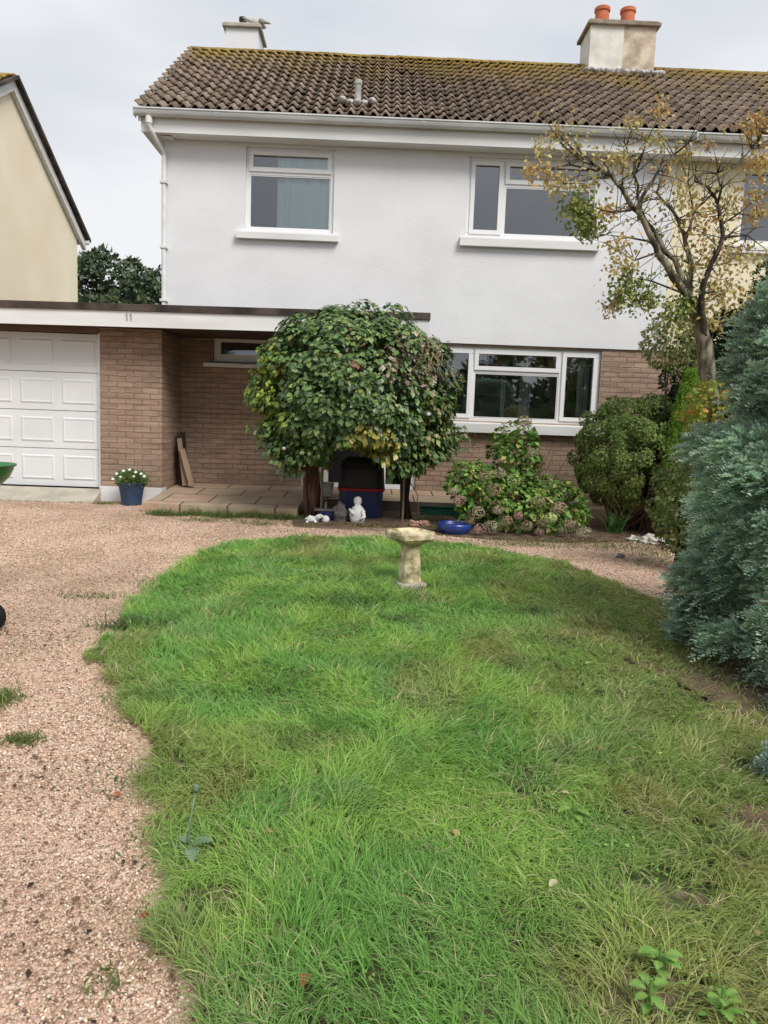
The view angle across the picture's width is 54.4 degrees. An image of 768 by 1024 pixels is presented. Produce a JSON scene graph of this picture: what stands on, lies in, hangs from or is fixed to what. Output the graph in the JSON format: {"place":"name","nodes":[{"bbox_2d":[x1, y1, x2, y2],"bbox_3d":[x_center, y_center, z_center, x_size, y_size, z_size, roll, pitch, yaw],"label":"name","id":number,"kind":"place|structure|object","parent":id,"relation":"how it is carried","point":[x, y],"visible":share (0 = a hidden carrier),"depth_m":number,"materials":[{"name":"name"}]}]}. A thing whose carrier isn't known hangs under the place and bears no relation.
{"place":"outdoors","nodes":[
{"label":"outdoors","id":0,"kind":"place"},
{"bbox_2d":[0,485,100,502],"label":"garage apron","id":1,"kind":"object","parent":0,"point":[45,494],"visible":0.5,"depth_m":10.14,"materials":[{"name":"concrete"}]},
{"bbox_2d":[132,264,160,304],"bbox_3d":[-7.593,-5.378,25.983,2.987,6.414,2.785,2,7,-1],"label":"evergreen tree","id":2,"kind":"object","parent":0,"point":[157,293],"visible":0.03,"depth_m":24.93,"materials":[{"name":"green plant"}]},
{"bbox_2d":[142,483,455,517],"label":"patio","id":3,"kind":"structure","parent":0,"point":[268,499],"depth_m":10.25,"materials":[{"name":"beige stone"}]},
{"bbox_2d":[177,438,186,485],"bbox_3d":[-2.919,-0.723,10.799,0.145,0.682,0.100,1,7,-12],"label":"wooden board","id":4,"kind":"object","parent":3,"relation":"on","point":[183,473],"visible":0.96,"depth_m":10.76,"materials":[{"name":"brown wood"}]},
{"bbox_2d":[177,432,187,484],"bbox_3d":[-2.970,-0.790,11.014,0.095,0.761,0.280,2,7,-1],"label":"wooden board","id":5,"kind":"object","parent":3,"relation":"on","point":[181,435],"visible":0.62,"depth_m":10.92,"materials":[{"name":"brown wood"}]},
{"bbox_2d":[179,448,194,485],"bbox_3d":[-2.835,-0.642,10.744,0.210,0.540,0.100,1,7,-12],"label":"wooden board","id":6,"kind":"object","parent":3,"relation":"on","point":[186,467],"visible":1,"depth_m":10.70,"materials":[{"name":"brown wood"}]},
{"bbox_2d":[320,482,333,496],"bbox_3d":[-0.795,-0.317,10.375,0.200,0.190,0.200,2,7,-1],"label":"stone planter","id":7,"kind":"object","parent":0,"point":[328,487],"visible":0.74,"depth_m":10.29,"materials":[{"name":"grey stone"}]},
{"bbox_2d":[0,500,757,1023],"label":"gravel drive","id":8,"kind":"structure","parent":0,"point":[136,736],"depth_m":3.21,"materials":[{"name":"beige gravel"}]},
{"bbox_2d":[111,467,150,505],"bbox_3d":[-3.368,-0.351,9.959,0.494,0.511,0.457,2,7,-1],"label":"flower pot","id":9,"kind":"object","parent":8,"relation":"on","point":[131,489],"visible":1,"depth_m":9.86,"materials":[{"name":"blue ceramic"}]},
{"bbox_2d":[0,499,674,1013],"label":"weeds","id":10,"kind":"object","parent":8,"relation":"on","point":[22,739],"visible":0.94,"depth_m":7.92,"materials":[{"name":"green plant"}]},
{"bbox_2d":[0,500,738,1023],"bbox_3d":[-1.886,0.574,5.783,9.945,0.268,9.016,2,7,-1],"label":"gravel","id":11,"kind":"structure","parent":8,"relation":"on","point":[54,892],"depth_m":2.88,"materials":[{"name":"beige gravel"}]},
{"bbox_2d":[0,462,16,627],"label":"wheelbarrow","id":12,"kind":"object","parent":11,"relation":"on","point":[6,469],"visible":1,"depth_m":4.78,"materials":[{"name":"green metal"}]},
{"bbox_2d":[139,912,148,917],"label":"fallen leaf","id":13,"kind":"object","parent":11,"relation":"on","point":[145,913],"visible":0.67,"depth_m":2.10,"materials":[{"name":"brown plant"}]},
{"bbox_2d":[0,516,760,1023],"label":"leaf litter","id":14,"kind":"object","parent":8,"relation":"on","point":[76,898],"visible":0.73,"depth_m":4.50,"materials":[{"name":"brown plant"}]},
{"bbox_2d":[615,553,624,557],"bbox_3d":[2.407,0.450,7.590,0.104,0.064,0.076,2,7,-1],"label":"rock","id":15,"kind":"object","parent":8,"relation":"on","point":[619,555],"visible":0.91,"depth_m":7.57,"materials":[{"name":"grey stone"}]},
{"bbox_2d":[0,0,767,295],"label":"sky","id":16,"kind":"structure","parent":0,"point":[82,66],"materials":[{"name":"white"}]},
{"bbox_2d":[80,532,767,1023],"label":"lawn","id":17,"kind":"structure","parent":0,"point":[673,881],"depth_m":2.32,"materials":[{"name":"green plant"}]},
{"bbox_2d":[170,783,213,861],"bbox_3d":[-0.611,1.011,2.408,0.122,0.217,0.142,-4,9,-41],"label":"sow thistle","id":18,"kind":"object","parent":17,"relation":"on","point":[192,851],"visible":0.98,"depth_m":2.43,"materials":[{"name":"green plant"}]},
{"bbox_2d":[299,973,309,985],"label":"fallen leaf","id":19,"kind":"object","parent":17,"relation":"on","point":[301,980],"visible":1,"depth_m":1.85,"materials":[{"name":"brown plant"}]},
{"bbox_2d":[385,527,435,589],"bbox_3d":[0.204,0.388,6.022,0.330,0.486,0.330,-2,8,-32],"label":"bird bath","id":20,"kind":"object","parent":17,"relation":"on","point":[410,540],"visible":0.88,"depth_m":5.95,"materials":[{"name":"beige stone"}]},
{"bbox_2d":[135,551,766,1023],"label":"ground weeds","id":21,"kind":"object","parent":17,"relation":"on","point":[703,1013],"visible":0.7,"depth_m":2.66,"materials":[{"name":"green plant"}]},
{"bbox_2d":[452,829,459,836],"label":"fallen leaf","id":22,"kind":"object","parent":17,"relation":"on","point":[455,831],"visible":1,"depth_m":2.52,"materials":[{"name":"beige plant"}]},
{"bbox_2d":[549,879,557,886],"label":"fallen leaf","id":23,"kind":"object","parent":17,"relation":"on","point":[555,881],"visible":0.97,"depth_m":2.27,"materials":[{"name":"beige plant"}]},
{"bbox_2d":[557,800,589,820],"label":"broad leaved weed","id":24,"kind":"object","parent":17,"relation":"on","point":[564,807],"visible":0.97,"depth_m":2.69,"materials":[{"name":"green plant"}]},
{"bbox_2d":[629,972,668,1013],"bbox_3d":[0.653,1.198,1.846,0.096,0.100,0.095,4,7,17],"label":"broad leaved weed","id":25,"kind":"object","parent":17,"relation":"on","point":[656,984],"visible":0.98,"depth_m":1.84,"materials":[{"name":"green plant"}]},
{"bbox_2d":[638,943,682,979],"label":"broad leaved weed","id":26,"kind":"object","parent":17,"relation":"on","point":[670,956],"visible":0.98,"depth_m":1.95,"materials":[{"name":"green plant"}]},
{"bbox_2d":[622,637,767,735],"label":"bare soil","id":27,"kind":"structure","parent":17,"relation":"on","point":[750,696],"depth_m":4.12,"materials":[{"name":"brown soil"}]},
{"bbox_2d":[653,258,767,711],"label":"blue conifer","id":28,"kind":"object","parent":27,"relation":"on","point":[712,575],"visible":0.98,"depth_m":4.45,"materials":[{"name":"green plant"}]},
{"bbox_2d":[706,986,743,1021],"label":"broad leaved weed","id":29,"kind":"object","parent":17,"relation":"on","point":[722,992],"visible":1,"depth_m":1.82,"materials":[{"name":"green plant"}]},
{"bbox_2d":[697,797,767,844],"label":"bare soil","id":30,"kind":"structure","parent":17,"relation":"on","point":[764,816],"depth_m":2.74,"materials":[{"name":"brown soil"}]},
{"bbox_2d":[746,737,767,787],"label":"conifer","id":31,"kind":"object","parent":17,"relation":"on","point":[764,763],"visible":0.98,"depth_m":3.04,"materials":[{"name":"green plant"}]},
{"bbox_3d":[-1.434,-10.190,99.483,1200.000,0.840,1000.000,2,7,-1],"label":"ground","id":32,"kind":"structure","parent":0,"visible":0},
{"bbox_2d":[0,72,90,301],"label":"house","id":33,"kind":"structure","parent":32,"relation":"on","point":[43,232],"depth_m":16.80,"materials":[{"name":"paint"}]},
{"bbox_2d":[77,243,160,304],"bbox_3d":[-9.398,-5.560,25.364,3.716,6.791,3.552,2,7,-1],"label":"evergreen tree","id":34,"kind":"object","parent":32,"relation":"on","point":[93,269],"visible":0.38,"depth_m":24.47,"materials":[{"name":"green plant"}]},
{"bbox_2d":[0,300,430,501],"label":"garage","id":35,"kind":"structure","parent":32,"relation":"on","point":[90,395],"depth_m":10.18,"materials":[{"name":"brown brick"}]},
{"bbox_2d":[0,331,100,488],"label":"garage door","id":36,"kind":"structure","parent":35,"relation":"in","point":[47,429],"depth_m":10.24,"materials":[{"name":"white paint"}]},
{"bbox_2d":[132,4,697,509],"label":"house","id":37,"kind":"structure","parent":32,"relation":"on","point":[306,180],"depth_m":10.96,"materials":[{"name":"white paint"}]},
{"bbox_2d":[203,339,291,368],"bbox_3d":[-1.964,-2.372,11.079,1.390,0.481,0.195,2,7,-1],"label":"window","id":38,"kind":"structure","parent":37,"relation":"in","point":[218,356],"depth_m":11.08,"materials":[{"name":"white plastic"}]},
{"bbox_2d":[242,17,270,28],"bbox_3d":[-2.492,-9.586,14.648,0.551,0.169,0.202,2,7,-1],"label":"gull","id":39,"kind":"object","parent":37,"relation":"on","point":[262,22],"visible":0.87,"depth_m":14.58,"materials":[{"name":"beige"}]},
{"bbox_2d":[236,147,338,242],"bbox_3d":[-1.379,-4.589,10.834,1.480,1.291,0.267,2,7,-1],"label":"window","id":40,"kind":"structure","parent":37,"relation":"in","point":[305,192],"depth_m":10.88,"materials":[{"name":"white plastic"}]},
{"bbox_2d":[301,351,417,489],"bbox_3d":[-0.355,-1.388,11.296,1.740,2.050,0.110,2,7,-1],"label":"door","id":41,"kind":"structure","parent":37,"relation":"in","point":[332,475],"depth_m":11.37,"materials":[{"name":"white plastic"}]},
{"bbox_2d":[431,345,605,436],"bbox_3d":[1.955,-1.837,11.388,2.750,1.276,0.635,2,7,-1],"label":"window","id":42,"kind":"structure","parent":37,"relation":"in","point":[525,371],"depth_m":11.21,"materials":[{"name":"white plastic"}]},
{"bbox_2d":[459,157,599,251],"bbox_3d":[2.138,-4.479,10.935,2.040,1.261,0.345,2,7,-1],"label":"window","id":43,"kind":"structure","parent":37,"relation":"in","point":[504,165],"depth_m":10.84,"materials":[{"name":"white plastic"}]},
{"bbox_2d":[292,507,767,609],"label":"flower bed","id":44,"kind":"object","parent":32,"relation":"on","point":[389,517],"visible":0.19,"depth_m":9.02,"materials":[{"name":"soil"}]},
{"bbox_2d":[305,514,324,522],"bbox_3d":[-0.839,0.081,9.042,0.240,0.128,0.126,2,7,-1],"label":"animal ornament","id":45,"kind":"object","parent":44,"relation":"on","point":[314,519],"visible":0.86,"depth_m":9.01,"materials":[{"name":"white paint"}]},
{"bbox_2d":[314,502,333,520],"bbox_3d":[-0.726,-0.011,9.255,0.260,0.230,0.210,2,7,-1],"label":"lidded pot","id":46,"kind":"object","parent":44,"relation":"on","point":[328,512],"visible":0.73,"depth_m":9.18,"materials":[{"name":"blue plastic"}]},
{"bbox_2d":[321,515,328,522],"bbox_3d":[-0.711,0.090,9.065,0.098,0.099,0.100,2,7,-1],"label":"ball ornament","id":47,"kind":"object","parent":44,"relation":"on","point":[325,519],"visible":0.88,"depth_m":9.03,"materials":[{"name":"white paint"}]},
{"bbox_2d":[332,501,348,521],"bbox_3d":[-0.536,0.029,9.208,0.188,0.331,0.190,-4,9,-42],"label":"grey stone","id":48,"kind":"object","parent":44,"relation":"on","point":[340,512],"visible":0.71,"depth_m":9.15,"materials":[{"name":"grey stone"}]},
{"bbox_2d":[349,496,365,522],"bbox_3d":[-0.323,-0.021,9.097,0.214,0.336,0.210,2,7,-1],"label":"garden figurine","id":49,"kind":"object","parent":44,"relation":"on","point":[357,513],"visible":0.97,"depth_m":9.06,"materials":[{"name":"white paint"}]},
{"bbox_2d":[338,456,384,517],"bbox_3d":[-0.293,-0.335,9.746,0.610,0.770,0.610,2,7,-1],"label":"storage tub","id":50,"kind":"object","parent":44,"relation":"on","point":[362,477],"visible":0.83,"depth_m":9.46,"materials":[{"name":"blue plastic"}]},
{"bbox_2d":[243,299,486,520],"bbox_3d":[-0.240,-1.195,9.122,3.012,2.717,1.970,2,7,-1],"label":"arch shrub","id":51,"kind":"object","parent":44,"relation":"on","point":[316,430],"visible":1,"depth_m":8.60,"materials":[{"name":"green plant"}]},
{"bbox_2d":[408,520,418,525],"bbox_3d":[0.366,0.146,9.084,0.138,0.110,0.125,8,9,43],"label":"rubble stone","id":52,"kind":"object","parent":44,"relation":"on","point":[412,523],"visible":0.81,"depth_m":9.05,"materials":[{"name":"stone"}]},
{"bbox_2d":[410,482,418,517],"bbox_3d":[0.401,-0.157,9.716,0.167,0.455,0.037,7,9,38],"label":"cane","id":53,"kind":"object","parent":44,"relation":"on","point":[417,498],"visible":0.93,"depth_m":9.69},
{"bbox_2d":[419,520,430,525],"bbox_3d":[0.499,0.151,9.119,0.168,0.108,0.120,2,7,-1],"label":"rubble stone","id":54,"kind":"object","parent":44,"relation":"on","point":[424,522],"visible":0.73,"depth_m":9.08,"materials":[{"name":"stone"}]},
{"bbox_2d":[420,505,463,515],"bbox_3d":[0.778,-0.013,9.945,0.590,0.139,0.050,2,7,-1],"label":"planter","id":55,"kind":"object","parent":44,"relation":"on","point":[436,510],"visible":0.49,"depth_m":9.94,"materials":[{"name":"teal plastic"}]},
{"bbox_2d":[437,519,471,534],"bbox_3d":[0.815,0.172,8.653,0.410,0.179,0.410,2,7,-1],"label":"blue bowl","id":56,"kind":"object","parent":44,"relation":"on","point":[454,527],"visible":0.93,"depth_m":8.52,"materials":[{"name":"ceramic"}]},
{"bbox_2d":[442,415,593,537],"bbox_3d":[1.642,-0.419,8.959,1.875,1.463,1.196,2,7,-1],"label":"hydrangea","id":57,"kind":"object","parent":44,"relation":"on","point":[507,514],"visible":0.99,"depth_m":8.85,"materials":[{"name":"green plant"}]},
{"bbox_2d":[592,509,634,533],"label":"iris","id":58,"kind":"object","parent":44,"relation":"on","point":[615,525],"visible":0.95,"depth_m":9.04,"materials":[{"name":"green plant"}]},
{"bbox_2d":[566,392,685,529],"bbox_3d":[3.191,-0.623,9.376,1.658,1.754,1.413,2,7,-1],"label":"round shrub","id":59,"kind":"object","parent":44,"relation":"on","point":[631,469],"visible":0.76,"depth_m":9.07,"materials":[{"name":"green plant"}]},
{"bbox_2d":[626,535,638,542],"bbox_3d":[2.859,0.313,8.540,0.174,0.108,0.147,2,7,-1],"label":"rock","id":60,"kind":"object","parent":44,"relation":"on","point":[634,538],"visible":0.79,"depth_m":8.50,"materials":[{"name":"stone"}]},
{"bbox_2d":[602,482,670,532],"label":"dry twigs","id":61,"kind":"object","parent":44,"relation":"on","point":[648,521],"visible":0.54,"depth_m":9.16,"materials":[{"name":"brown plant"}]},
{"bbox_2d":[518,93,767,423],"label":"deciduous tree","id":62,"kind":"object","parent":44,"relation":"on","point":[693,305],"visible":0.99,"depth_m":7.70,"materials":[{"name":"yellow plant"}]},
{"bbox_2d":[639,533,658,544],"bbox_3d":[3.013,0.321,8.460,0.236,0.156,0.186,2,7,-1],"label":"rock","id":63,"kind":"object","parent":44,"relation":"on","point":[649,538],"visible":0.67,"depth_m":8.41,"materials":[{"name":"stone"}]},
{"bbox_2d":[638,311,697,533],"bbox_3d":[3.388,-1.056,8.937,0.845,2.718,0.682,2,7,-1],"label":"variegated shrub","id":64,"kind":"object","parent":44,"relation":"on","point":[679,350],"visible":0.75,"depth_m":8.79,"materials":[{"name":"green plant"}]},
{"bbox_2d":[644,443,698,570],"bbox_3d":[2.842,-0.029,7.099,0.680,1.241,0.680,2,7,-1],"label":"pale shrub","id":65,"kind":"object","parent":44,"relation":"on","point":[675,533],"visible":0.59,"depth_m":7.00,"materials":[{"name":"green plant"}]},
{"bbox_2d":[654,366,703,526],"bbox_3d":[3.545,-0.687,8.783,0.648,2.049,0.638,2,7,-1],"label":"lime conifer","id":66,"kind":"object","parent":44,"relation":"on","point":[690,379],"visible":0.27,"depth_m":8.66,"materials":[{"name":"green plant"}]},
{"bbox_2d":[648,307,767,508],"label":"dark conifer","id":67,"kind":"object","parent":44,"relation":"on","point":[674,389],"visible":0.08,"depth_m":9.22,"materials":[{"name":"green plant"}]},
{"bbox_2d":[674,379,754,544],"bbox_3d":[2.926,-0.275,6.654,0.694,1.832,0.600,2,7,-1],"label":"yellow shrub","id":68,"kind":"object","parent":44,"relation":"on","point":[709,412],"visible":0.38,"depth_m":6.53,"materials":[{"name":"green plant"}]},
{"bbox_2d":[715,260,767,509],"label":"conifer","id":69,"kind":"object","parent":44,"relation":"on","point":[759,276],"visible":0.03,"depth_m":9.09,"materials":[{"name":"green plant"}]},
{"bbox_2d":[636,67,767,503],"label":"house","id":70,"kind":"structure","parent":32,"relation":"on","point":[724,98],"depth_m":11.01,"materials":[{"name":"beige paint"}]},
{"bbox_2d":[730,169,767,254],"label":"window","id":71,"kind":"structure","parent":70,"relation":"in","point":[747,172],"depth_m":10.90,"materials":[{"name":"white plastic"}]}
]}

